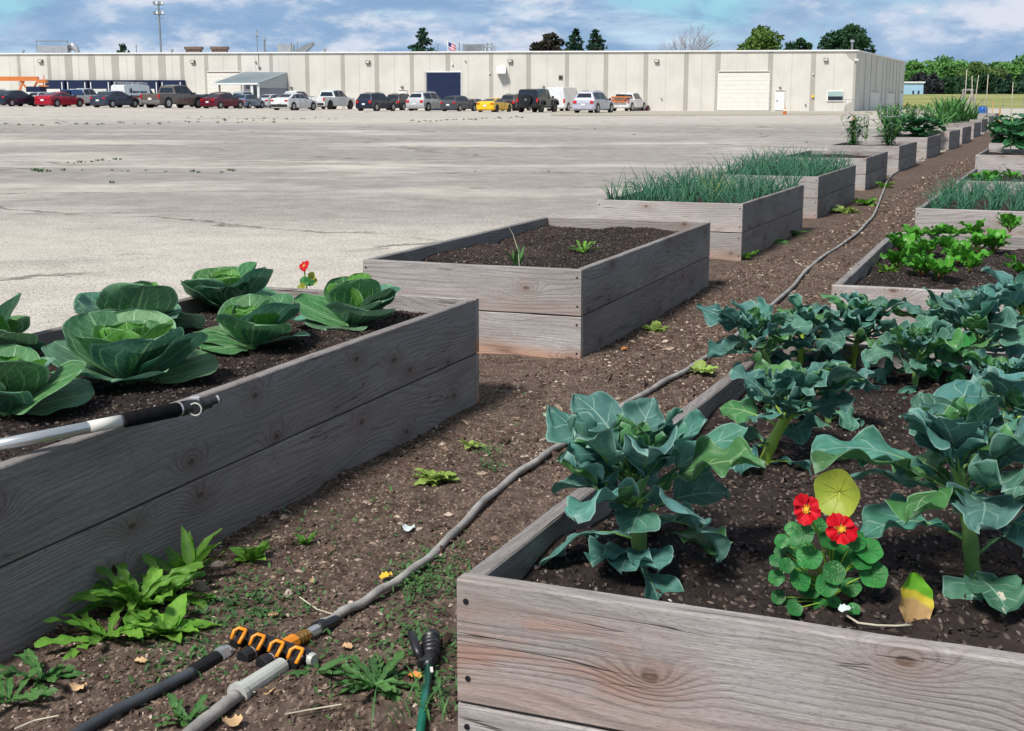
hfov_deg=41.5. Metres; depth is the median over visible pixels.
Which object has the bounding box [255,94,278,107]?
parked car
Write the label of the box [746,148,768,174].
onion plant
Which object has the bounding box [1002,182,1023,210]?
onion plant
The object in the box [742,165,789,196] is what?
onion plant
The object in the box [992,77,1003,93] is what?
conifer tree
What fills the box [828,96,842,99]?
window pane
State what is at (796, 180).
onion plant
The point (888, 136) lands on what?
tomato plant
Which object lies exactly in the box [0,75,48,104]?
boom lift
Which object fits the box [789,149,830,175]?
onion plant
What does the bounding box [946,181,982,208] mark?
onion plant
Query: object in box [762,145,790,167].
onion plant
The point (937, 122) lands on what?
squash plant
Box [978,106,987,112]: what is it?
plastic barrel
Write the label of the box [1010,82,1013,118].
garden pole
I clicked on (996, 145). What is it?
raised bed
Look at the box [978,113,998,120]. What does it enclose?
raised bed
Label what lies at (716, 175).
onion plant
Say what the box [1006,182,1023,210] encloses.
onion plant
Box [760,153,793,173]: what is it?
onion plant
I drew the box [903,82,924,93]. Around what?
shed
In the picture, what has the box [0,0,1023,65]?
sky
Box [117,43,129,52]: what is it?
spruce tree
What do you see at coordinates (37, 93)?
parked car
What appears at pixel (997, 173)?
lettuce
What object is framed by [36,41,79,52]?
rooftop duct
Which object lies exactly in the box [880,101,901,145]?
tomato cage
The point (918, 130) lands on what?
squash plant
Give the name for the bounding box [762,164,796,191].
onion plant
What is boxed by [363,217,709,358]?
raised bed
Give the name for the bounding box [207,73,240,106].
roller door
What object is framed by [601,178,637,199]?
onion plant
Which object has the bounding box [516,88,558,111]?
off road car
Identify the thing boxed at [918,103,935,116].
leafy stalks
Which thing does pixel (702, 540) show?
broccoli leaf
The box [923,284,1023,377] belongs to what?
broccoli plant
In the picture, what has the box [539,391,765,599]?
broccoli plant
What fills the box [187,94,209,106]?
parked car
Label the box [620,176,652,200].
onion plant
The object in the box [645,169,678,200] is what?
onion plant
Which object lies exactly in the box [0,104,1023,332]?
parking lot ground
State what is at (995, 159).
raised bed
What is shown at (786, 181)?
onion plant
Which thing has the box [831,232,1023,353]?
raised bed
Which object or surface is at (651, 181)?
onion plant
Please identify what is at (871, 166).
raised bed
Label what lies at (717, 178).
onion plant
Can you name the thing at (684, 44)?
bare tree
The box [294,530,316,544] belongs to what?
plantain
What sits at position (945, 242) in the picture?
beet plant
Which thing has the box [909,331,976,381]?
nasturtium
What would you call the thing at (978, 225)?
beet plant
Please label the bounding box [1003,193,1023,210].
onion plant
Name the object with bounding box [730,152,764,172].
onion plant
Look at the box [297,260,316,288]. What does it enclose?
nasturtium
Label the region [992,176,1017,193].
onion plant
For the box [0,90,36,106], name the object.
parked car
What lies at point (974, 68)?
broadleaf tree
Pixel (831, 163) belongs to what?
onion plant
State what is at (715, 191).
onion plant
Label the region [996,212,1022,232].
beet plant
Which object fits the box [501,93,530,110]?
parked suv
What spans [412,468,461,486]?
wilted lettuce
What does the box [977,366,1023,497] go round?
broccoli plant
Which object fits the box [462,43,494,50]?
rooftop unit
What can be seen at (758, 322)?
broccoli plant
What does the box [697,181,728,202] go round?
onion plant
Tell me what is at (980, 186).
onion plant
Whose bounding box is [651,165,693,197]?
onion plant
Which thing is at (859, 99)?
tomato cage
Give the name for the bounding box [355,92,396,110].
parked suv
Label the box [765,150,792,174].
onion plant
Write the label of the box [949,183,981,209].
onion plant
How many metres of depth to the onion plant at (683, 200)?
12.35 m
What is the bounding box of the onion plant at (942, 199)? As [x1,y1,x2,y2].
[927,186,953,208]
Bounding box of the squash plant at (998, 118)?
[986,116,1010,122]
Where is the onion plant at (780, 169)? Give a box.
[769,156,795,175]
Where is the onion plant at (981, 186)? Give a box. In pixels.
[970,173,989,198]
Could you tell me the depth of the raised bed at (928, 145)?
32.82 m
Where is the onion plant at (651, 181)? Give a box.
[630,164,671,197]
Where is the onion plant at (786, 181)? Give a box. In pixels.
[765,163,803,190]
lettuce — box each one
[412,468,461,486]
[968,172,988,180]
[974,170,995,177]
[982,174,1001,180]
[990,170,1006,176]
[1004,167,1020,177]
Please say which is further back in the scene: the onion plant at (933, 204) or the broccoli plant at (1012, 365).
the onion plant at (933, 204)
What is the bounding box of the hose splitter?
[229,615,340,669]
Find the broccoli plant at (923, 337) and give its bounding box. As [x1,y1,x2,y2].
[861,314,963,398]
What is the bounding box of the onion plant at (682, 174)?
[662,163,698,187]
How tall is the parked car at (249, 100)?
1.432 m
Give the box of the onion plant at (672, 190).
[653,179,691,201]
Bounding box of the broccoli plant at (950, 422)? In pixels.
[810,374,1023,599]
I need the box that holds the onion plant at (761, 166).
[750,152,776,174]
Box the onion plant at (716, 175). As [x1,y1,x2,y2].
[704,165,735,186]
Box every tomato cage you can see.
[845,98,867,141]
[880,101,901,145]
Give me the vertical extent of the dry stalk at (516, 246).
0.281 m
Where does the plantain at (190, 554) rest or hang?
on the mulch path
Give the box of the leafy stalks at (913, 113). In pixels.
[900,104,924,117]
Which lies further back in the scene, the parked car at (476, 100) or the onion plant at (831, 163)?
the parked car at (476, 100)
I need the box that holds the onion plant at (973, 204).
[963,183,982,207]
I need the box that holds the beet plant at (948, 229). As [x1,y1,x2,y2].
[930,224,958,235]
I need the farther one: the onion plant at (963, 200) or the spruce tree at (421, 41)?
the spruce tree at (421, 41)
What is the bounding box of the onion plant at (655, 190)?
[645,174,664,200]
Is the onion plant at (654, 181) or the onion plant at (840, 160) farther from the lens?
the onion plant at (840, 160)
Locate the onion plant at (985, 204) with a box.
[969,196,995,209]
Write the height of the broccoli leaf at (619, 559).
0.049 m
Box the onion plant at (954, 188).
[936,171,964,203]
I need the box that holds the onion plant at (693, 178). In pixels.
[683,163,700,194]
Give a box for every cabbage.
[0,293,46,349]
[0,344,94,416]
[41,307,218,385]
[73,280,205,328]
[181,261,277,308]
[193,292,309,353]
[291,273,400,330]
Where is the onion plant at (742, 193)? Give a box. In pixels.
[723,178,766,202]
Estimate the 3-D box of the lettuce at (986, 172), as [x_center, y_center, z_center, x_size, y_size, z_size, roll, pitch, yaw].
[5.973,-2.402,17.003,0.256,0.116,0.232,0,11,0]
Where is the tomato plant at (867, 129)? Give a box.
[861,111,871,140]
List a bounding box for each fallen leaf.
[379,571,393,578]
[407,671,421,677]
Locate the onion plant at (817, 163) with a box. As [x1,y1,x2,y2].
[802,151,835,175]
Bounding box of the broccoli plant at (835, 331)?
[768,293,853,367]
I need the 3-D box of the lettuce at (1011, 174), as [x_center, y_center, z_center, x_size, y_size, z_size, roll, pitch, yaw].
[6.359,-2.453,17.186,0.247,0.145,0.213,3,12,16]
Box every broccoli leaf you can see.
[584,535,673,573]
[670,523,732,554]
[964,574,1023,614]
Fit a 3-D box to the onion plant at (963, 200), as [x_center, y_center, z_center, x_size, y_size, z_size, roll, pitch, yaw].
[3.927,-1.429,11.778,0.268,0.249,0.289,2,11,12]
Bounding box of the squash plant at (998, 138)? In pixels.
[985,121,1023,142]
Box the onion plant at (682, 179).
[665,164,699,195]
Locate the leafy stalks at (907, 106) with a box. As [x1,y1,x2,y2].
[878,102,910,115]
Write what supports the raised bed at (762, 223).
on the parking lot ground
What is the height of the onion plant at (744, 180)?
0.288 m
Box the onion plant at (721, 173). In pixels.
[707,163,731,180]
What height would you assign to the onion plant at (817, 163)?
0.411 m
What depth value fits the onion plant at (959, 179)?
13.98 m
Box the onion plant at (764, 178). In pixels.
[747,165,776,192]
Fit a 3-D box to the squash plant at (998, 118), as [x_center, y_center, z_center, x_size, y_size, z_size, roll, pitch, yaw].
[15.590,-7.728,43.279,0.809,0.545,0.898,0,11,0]
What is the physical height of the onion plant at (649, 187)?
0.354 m
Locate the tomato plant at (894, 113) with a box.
[878,107,919,136]
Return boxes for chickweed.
[98,386,564,721]
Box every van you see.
[111,82,158,106]
[546,87,580,110]
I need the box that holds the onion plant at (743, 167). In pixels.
[728,160,756,174]
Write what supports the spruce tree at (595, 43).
on the parking lot ground
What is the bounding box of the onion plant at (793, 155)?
[777,145,808,165]
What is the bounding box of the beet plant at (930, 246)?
[915,235,939,254]
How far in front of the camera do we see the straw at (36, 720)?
3.11 m
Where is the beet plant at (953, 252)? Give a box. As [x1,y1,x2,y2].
[941,239,979,265]
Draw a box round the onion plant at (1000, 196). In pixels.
[988,178,1013,206]
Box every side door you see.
[870,92,878,109]
[887,93,893,107]
[900,93,902,107]
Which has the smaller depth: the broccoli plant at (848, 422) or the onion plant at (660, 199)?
the broccoli plant at (848, 422)
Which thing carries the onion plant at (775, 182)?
on the raised bed at (762, 223)
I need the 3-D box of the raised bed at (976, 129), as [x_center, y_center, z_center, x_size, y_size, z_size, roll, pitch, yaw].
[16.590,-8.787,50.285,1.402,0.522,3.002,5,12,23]
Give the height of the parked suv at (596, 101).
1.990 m
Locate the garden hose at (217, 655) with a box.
[71,645,233,730]
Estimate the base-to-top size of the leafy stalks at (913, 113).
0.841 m
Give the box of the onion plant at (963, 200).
[948,192,975,208]
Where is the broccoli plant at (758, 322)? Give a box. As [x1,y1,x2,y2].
[696,297,812,374]
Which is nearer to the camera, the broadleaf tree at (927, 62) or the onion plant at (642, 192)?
the onion plant at (642, 192)
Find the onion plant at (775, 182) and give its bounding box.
[748,160,794,193]
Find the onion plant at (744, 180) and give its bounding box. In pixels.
[728,169,752,192]
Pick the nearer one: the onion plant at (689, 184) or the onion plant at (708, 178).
the onion plant at (689, 184)
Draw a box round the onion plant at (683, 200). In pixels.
[666,185,701,201]
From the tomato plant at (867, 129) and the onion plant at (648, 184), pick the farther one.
the tomato plant at (867, 129)
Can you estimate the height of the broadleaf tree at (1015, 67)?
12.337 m
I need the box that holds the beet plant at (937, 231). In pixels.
[926,223,947,235]
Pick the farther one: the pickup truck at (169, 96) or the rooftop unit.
the rooftop unit
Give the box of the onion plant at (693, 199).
[678,178,711,201]
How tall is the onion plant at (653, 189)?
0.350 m
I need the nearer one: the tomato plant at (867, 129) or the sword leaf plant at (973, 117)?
the tomato plant at (867, 129)
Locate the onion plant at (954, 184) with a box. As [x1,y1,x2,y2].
[937,177,964,199]
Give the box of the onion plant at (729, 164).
[714,152,755,173]
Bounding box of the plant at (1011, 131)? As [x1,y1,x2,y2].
[993,113,1023,153]
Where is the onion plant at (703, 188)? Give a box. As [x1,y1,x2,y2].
[694,180,725,202]
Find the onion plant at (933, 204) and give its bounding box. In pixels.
[916,182,951,208]
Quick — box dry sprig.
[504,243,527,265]
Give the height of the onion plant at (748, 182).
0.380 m
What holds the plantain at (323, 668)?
on the mulch path
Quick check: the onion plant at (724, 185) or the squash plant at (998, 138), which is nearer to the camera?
the onion plant at (724, 185)
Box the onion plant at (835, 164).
[818,147,848,171]
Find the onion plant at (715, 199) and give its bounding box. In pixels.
[694,181,730,202]
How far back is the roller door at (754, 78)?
138.33 m
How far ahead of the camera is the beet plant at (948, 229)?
9.38 m
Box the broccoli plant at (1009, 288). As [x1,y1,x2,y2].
[972,266,1023,354]
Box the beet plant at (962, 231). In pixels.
[941,224,970,236]
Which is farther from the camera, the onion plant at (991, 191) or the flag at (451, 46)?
the flag at (451, 46)
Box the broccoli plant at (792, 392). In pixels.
[720,351,868,474]
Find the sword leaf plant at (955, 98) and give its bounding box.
[930,95,976,120]
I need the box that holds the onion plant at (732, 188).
[714,174,752,200]
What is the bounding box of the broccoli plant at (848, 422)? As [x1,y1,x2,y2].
[794,360,880,431]
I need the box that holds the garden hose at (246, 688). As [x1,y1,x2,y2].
[182,658,288,730]
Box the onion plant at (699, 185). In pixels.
[682,164,717,198]
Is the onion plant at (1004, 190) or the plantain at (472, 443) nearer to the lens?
the plantain at (472, 443)
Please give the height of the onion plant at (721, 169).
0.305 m
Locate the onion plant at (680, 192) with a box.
[669,177,688,201]
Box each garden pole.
[985,80,987,113]
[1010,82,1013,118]
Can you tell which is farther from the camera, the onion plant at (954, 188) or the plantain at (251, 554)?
the onion plant at (954, 188)
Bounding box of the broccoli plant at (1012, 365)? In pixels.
[962,349,1023,420]
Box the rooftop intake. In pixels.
[277,42,313,51]
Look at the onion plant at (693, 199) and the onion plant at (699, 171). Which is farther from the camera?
the onion plant at (699, 171)
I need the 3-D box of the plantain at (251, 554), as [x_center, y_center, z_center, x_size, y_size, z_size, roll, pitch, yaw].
[-0.819,0.578,4.213,0.130,0.063,0.142,0,11,0]
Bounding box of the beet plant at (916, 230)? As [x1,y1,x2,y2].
[892,224,931,240]
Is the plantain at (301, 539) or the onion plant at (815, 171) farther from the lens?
the onion plant at (815, 171)
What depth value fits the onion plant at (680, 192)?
13.05 m
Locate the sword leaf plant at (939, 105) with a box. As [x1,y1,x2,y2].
[914,94,967,122]
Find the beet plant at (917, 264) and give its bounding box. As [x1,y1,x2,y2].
[902,254,937,277]
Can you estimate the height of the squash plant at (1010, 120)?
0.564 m
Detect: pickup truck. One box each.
[60,88,103,105]
[140,85,204,107]
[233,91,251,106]
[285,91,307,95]
[308,89,354,108]
[610,92,646,110]
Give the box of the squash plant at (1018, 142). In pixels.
[1001,124,1023,148]
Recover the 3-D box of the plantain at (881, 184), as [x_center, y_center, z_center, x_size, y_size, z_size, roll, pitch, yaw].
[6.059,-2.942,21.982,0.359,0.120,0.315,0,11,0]
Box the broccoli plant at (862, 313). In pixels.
[790,291,910,368]
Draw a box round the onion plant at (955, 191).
[944,179,964,199]
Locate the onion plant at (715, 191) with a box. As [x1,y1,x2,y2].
[695,169,732,202]
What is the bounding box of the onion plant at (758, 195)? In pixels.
[747,168,774,197]
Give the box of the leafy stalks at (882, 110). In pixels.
[869,103,899,125]
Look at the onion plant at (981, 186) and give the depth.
13.54 m
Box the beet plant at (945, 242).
[935,236,958,251]
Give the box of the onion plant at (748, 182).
[735,161,756,193]
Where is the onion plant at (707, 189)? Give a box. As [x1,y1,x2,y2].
[698,167,716,202]
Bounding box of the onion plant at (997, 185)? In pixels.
[985,172,1014,200]
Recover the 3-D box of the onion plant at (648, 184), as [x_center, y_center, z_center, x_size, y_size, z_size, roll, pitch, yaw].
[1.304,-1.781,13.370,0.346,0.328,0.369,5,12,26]
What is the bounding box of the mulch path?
[0,131,993,730]
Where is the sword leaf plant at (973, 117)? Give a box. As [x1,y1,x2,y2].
[970,106,988,119]
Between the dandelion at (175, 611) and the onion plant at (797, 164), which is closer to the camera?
the dandelion at (175, 611)
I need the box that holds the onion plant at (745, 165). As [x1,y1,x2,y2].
[731,153,763,174]
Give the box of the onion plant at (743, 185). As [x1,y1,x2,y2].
[727,178,761,196]
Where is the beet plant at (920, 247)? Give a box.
[903,239,934,257]
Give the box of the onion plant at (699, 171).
[689,161,717,181]
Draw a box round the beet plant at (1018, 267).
[1004,253,1023,273]
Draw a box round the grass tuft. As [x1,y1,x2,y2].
[371,663,459,729]
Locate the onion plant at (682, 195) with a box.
[670,185,695,201]
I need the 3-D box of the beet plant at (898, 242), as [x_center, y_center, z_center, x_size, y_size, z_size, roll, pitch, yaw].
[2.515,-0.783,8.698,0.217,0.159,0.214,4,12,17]
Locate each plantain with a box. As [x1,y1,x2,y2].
[152,525,227,574]
[229,539,270,563]
[285,654,348,681]
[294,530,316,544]
[457,438,486,448]
[641,320,670,332]
[689,359,718,373]
[739,250,757,257]
[774,238,788,243]
[791,230,810,236]
[830,204,860,213]
[851,197,879,205]
[873,181,896,187]
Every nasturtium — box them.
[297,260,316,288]
[768,469,887,615]
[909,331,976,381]
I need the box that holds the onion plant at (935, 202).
[924,189,950,208]
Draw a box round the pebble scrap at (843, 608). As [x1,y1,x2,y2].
[838,604,853,611]
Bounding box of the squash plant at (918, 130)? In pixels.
[902,116,934,136]
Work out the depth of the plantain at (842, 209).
17.16 m
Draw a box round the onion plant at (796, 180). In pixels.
[771,168,807,187]
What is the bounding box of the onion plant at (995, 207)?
[971,184,1011,210]
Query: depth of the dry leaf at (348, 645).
3.54 m
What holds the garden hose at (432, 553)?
on the mulch path
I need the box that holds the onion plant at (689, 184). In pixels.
[667,173,708,201]
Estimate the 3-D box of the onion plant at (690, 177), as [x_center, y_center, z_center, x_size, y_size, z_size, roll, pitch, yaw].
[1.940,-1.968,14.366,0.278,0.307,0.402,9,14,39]
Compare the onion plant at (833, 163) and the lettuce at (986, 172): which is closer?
the lettuce at (986, 172)
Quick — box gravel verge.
[551,111,872,115]
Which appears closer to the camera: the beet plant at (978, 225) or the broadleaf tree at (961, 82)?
the beet plant at (978, 225)
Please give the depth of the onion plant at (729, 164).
17.03 m
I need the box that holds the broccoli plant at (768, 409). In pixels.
[741,370,778,412]
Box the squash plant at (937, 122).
[920,113,946,133]
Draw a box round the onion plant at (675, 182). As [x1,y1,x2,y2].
[651,166,695,192]
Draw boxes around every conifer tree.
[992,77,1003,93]
[999,74,1014,93]
[1013,72,1023,93]
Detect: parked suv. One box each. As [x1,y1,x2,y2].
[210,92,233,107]
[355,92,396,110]
[386,93,417,109]
[406,91,443,110]
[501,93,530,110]
[572,90,613,112]
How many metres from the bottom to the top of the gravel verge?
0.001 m
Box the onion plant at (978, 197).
[961,169,992,199]
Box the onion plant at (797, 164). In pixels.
[787,153,813,175]
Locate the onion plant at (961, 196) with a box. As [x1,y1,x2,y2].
[954,185,975,207]
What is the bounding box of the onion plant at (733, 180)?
[725,169,745,194]
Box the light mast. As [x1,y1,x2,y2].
[153,1,163,51]
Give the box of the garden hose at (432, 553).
[320,157,922,618]
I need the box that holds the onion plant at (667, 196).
[660,180,677,201]
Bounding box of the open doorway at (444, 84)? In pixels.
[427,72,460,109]
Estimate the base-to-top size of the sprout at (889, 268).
0.079 m
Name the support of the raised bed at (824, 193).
on the parking lot ground
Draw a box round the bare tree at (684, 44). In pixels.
[659,24,722,49]
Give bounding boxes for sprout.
[568,240,600,252]
[875,260,899,271]
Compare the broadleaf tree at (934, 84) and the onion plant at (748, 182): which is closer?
the onion plant at (748, 182)
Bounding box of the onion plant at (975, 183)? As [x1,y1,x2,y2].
[964,173,986,202]
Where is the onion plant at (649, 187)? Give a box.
[621,170,671,200]
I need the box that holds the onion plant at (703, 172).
[688,161,717,180]
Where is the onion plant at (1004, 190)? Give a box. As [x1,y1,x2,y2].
[994,180,1013,201]
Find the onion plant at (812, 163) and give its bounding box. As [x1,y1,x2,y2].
[790,150,830,175]
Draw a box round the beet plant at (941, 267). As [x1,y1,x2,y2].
[920,252,960,280]
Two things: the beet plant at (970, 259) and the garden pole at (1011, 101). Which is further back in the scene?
the garden pole at (1011, 101)
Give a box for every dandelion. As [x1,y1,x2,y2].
[0,648,89,697]
[0,665,57,703]
[34,603,157,659]
[70,561,216,626]
[122,593,221,643]
[135,553,211,609]
[152,693,219,726]
[328,651,421,702]
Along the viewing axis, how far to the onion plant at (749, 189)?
12.77 m
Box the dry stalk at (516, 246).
[508,226,519,265]
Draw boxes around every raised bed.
[0,287,478,661]
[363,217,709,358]
[457,341,1023,730]
[597,182,803,260]
[711,164,855,218]
[778,150,887,189]
[828,141,916,171]
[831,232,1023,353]
[868,134,940,158]
[900,129,959,149]
[915,188,1023,235]
[922,126,971,143]
[941,122,980,137]
[956,168,1023,188]
[969,119,987,131]
[975,149,1023,168]
[977,116,993,126]
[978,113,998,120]
[989,142,1017,148]
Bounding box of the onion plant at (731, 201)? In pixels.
[720,187,744,203]
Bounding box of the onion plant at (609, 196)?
[599,171,622,199]
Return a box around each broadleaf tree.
[529,32,567,50]
[736,24,784,49]
[785,37,812,49]
[817,23,876,53]
[904,69,921,81]
[905,59,930,75]
[907,71,944,93]
[921,60,945,76]
[928,54,970,78]
[938,76,959,93]
[944,74,980,93]
[955,61,996,87]
[972,72,996,93]
[988,54,1023,88]
[991,65,1016,86]
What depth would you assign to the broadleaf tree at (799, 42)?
218.39 m
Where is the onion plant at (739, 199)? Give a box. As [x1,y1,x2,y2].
[729,179,760,203]
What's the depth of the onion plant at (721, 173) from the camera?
14.64 m
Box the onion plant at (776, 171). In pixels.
[754,146,795,175]
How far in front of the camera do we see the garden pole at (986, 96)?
74.52 m
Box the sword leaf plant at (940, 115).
[921,104,960,125]
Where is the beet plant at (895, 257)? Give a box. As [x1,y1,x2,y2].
[880,246,919,267]
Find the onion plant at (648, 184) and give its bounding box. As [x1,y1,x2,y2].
[621,171,664,199]
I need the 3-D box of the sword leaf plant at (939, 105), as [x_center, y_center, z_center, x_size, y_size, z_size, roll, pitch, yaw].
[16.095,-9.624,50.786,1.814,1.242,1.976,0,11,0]
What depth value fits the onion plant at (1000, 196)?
12.55 m
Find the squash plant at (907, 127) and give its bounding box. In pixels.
[899,115,916,129]
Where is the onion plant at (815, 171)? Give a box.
[796,154,832,175]
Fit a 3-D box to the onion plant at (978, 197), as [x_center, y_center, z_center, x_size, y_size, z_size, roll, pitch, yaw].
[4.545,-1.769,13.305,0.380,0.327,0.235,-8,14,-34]
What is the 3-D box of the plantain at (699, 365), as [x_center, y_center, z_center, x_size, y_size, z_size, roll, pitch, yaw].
[1.009,0.010,7.111,0.161,0.057,0.193,0,11,0]
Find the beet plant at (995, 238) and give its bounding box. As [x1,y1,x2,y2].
[981,227,1011,252]
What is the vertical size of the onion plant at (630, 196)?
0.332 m
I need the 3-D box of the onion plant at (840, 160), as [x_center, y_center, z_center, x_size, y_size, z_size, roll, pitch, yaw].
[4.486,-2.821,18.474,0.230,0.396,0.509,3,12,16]
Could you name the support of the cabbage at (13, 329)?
on the raised bed at (287, 422)
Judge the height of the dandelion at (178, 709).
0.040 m
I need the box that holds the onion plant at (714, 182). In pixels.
[699,168,734,196]
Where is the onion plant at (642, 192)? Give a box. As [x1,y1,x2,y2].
[633,178,651,199]
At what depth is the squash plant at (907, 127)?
38.36 m
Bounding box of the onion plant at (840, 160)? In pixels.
[833,144,847,169]
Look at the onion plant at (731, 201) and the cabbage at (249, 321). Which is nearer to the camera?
the cabbage at (249, 321)
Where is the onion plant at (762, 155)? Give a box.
[752,149,774,163]
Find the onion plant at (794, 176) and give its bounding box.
[781,159,804,187]
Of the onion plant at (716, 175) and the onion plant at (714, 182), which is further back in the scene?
the onion plant at (716, 175)
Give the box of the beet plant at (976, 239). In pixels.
[959,230,1002,252]
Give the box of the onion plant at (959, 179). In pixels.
[947,169,973,192]
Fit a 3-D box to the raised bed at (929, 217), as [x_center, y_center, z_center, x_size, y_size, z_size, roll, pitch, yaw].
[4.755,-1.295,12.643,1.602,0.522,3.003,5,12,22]
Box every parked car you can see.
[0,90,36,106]
[28,92,49,104]
[34,92,84,106]
[89,91,139,107]
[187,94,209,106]
[200,93,244,108]
[233,94,263,107]
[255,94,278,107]
[270,93,316,109]
[440,96,476,110]
[462,99,481,110]
[476,98,511,111]
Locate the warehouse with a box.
[0,50,906,110]
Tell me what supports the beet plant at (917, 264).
on the raised bed at (863, 275)
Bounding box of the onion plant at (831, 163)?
[811,147,847,173]
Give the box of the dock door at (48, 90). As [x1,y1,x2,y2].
[47,89,59,91]
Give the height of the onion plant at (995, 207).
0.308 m
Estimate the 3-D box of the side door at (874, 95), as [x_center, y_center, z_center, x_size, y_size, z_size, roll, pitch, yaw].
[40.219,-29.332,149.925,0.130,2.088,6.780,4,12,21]
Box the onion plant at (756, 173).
[736,161,778,174]
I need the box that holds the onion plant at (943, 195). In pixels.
[931,181,957,208]
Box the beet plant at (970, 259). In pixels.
[953,244,993,271]
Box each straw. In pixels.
[14,715,58,728]
[285,704,341,714]
[299,597,332,613]
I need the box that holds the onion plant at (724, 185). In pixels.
[707,174,741,196]
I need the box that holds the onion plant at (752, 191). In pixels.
[738,179,763,199]
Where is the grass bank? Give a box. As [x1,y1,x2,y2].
[903,94,1023,107]
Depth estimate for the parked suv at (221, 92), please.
139.57 m
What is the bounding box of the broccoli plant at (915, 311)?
[891,292,964,328]
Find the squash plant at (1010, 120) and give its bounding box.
[1000,119,1023,126]
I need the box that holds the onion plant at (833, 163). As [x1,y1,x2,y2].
[820,151,845,172]
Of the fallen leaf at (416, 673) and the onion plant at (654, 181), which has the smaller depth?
the fallen leaf at (416, 673)
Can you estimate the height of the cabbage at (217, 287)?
0.298 m
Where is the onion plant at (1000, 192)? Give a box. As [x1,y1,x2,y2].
[980,179,1009,209]
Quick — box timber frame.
[961,89,975,109]
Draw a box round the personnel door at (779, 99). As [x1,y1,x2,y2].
[775,91,783,109]
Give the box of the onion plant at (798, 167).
[774,156,820,175]
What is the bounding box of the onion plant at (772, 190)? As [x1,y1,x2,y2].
[763,182,780,194]
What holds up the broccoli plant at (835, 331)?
on the raised bed at (572, 639)
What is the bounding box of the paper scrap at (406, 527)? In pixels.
[402,524,414,530]
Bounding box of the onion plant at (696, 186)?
[678,172,711,199]
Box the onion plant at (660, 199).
[643,180,676,200]
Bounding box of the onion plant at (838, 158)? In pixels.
[827,144,845,169]
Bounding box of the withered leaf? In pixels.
[845,573,933,626]
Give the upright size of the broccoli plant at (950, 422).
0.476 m
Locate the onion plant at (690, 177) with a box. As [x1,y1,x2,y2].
[677,167,707,190]
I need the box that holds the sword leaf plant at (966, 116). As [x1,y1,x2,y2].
[940,94,979,121]
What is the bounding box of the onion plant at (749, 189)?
[739,179,757,200]
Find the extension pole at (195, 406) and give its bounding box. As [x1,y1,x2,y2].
[0,395,220,450]
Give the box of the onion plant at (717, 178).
[703,166,738,192]
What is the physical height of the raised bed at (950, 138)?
0.522 m
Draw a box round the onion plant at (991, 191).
[978,175,1000,208]
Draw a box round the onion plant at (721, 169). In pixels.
[708,159,735,173]
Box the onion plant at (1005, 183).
[991,173,1021,194]
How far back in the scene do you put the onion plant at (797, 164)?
17.01 m
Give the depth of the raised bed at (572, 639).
2.59 m
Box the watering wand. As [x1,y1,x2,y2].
[408,629,440,730]
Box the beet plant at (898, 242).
[886,233,915,251]
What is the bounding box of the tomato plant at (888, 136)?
[870,115,907,145]
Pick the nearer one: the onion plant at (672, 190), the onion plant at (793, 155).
the onion plant at (672, 190)
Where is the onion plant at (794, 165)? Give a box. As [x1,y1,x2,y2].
[783,157,812,172]
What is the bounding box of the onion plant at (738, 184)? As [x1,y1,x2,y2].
[719,168,762,199]
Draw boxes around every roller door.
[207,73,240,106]
[718,72,769,109]
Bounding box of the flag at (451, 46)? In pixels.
[448,42,455,50]
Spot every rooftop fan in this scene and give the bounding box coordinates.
[184,47,203,51]
[210,46,228,51]
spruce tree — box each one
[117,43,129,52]
[407,27,435,50]
[565,28,587,50]
[585,29,607,50]
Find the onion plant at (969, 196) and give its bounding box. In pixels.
[952,182,990,209]
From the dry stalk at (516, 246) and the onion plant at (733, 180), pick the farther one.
the onion plant at (733, 180)
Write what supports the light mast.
on the parking lot ground
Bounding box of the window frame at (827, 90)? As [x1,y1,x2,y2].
[827,90,843,100]
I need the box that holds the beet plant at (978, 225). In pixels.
[958,218,986,233]
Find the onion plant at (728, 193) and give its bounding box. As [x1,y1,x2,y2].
[710,182,739,201]
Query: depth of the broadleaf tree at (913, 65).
281.52 m
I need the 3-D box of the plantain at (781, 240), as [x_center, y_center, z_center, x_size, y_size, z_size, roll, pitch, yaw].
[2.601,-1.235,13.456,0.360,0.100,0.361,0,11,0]
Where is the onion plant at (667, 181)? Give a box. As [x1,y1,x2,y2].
[651,166,678,195]
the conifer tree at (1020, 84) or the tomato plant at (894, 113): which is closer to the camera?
the tomato plant at (894, 113)
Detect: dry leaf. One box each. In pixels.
[70,682,86,690]
[134,656,146,662]
[222,714,242,725]
[340,642,352,648]
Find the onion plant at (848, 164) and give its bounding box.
[837,151,853,166]
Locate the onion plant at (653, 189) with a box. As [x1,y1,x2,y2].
[626,171,657,200]
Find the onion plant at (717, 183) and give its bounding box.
[693,169,736,197]
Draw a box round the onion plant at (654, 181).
[639,174,679,193]
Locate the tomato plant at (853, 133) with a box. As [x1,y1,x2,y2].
[841,112,868,145]
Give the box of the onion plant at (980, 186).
[965,172,994,198]
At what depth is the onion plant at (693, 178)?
14.12 m
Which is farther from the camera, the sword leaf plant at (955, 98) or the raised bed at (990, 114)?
the raised bed at (990, 114)
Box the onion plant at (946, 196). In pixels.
[936,178,954,207]
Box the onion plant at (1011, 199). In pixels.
[1000,189,1022,210]
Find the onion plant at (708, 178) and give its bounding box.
[688,164,729,189]
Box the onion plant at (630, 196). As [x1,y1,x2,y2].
[615,171,637,199]
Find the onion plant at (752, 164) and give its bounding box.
[737,156,763,173]

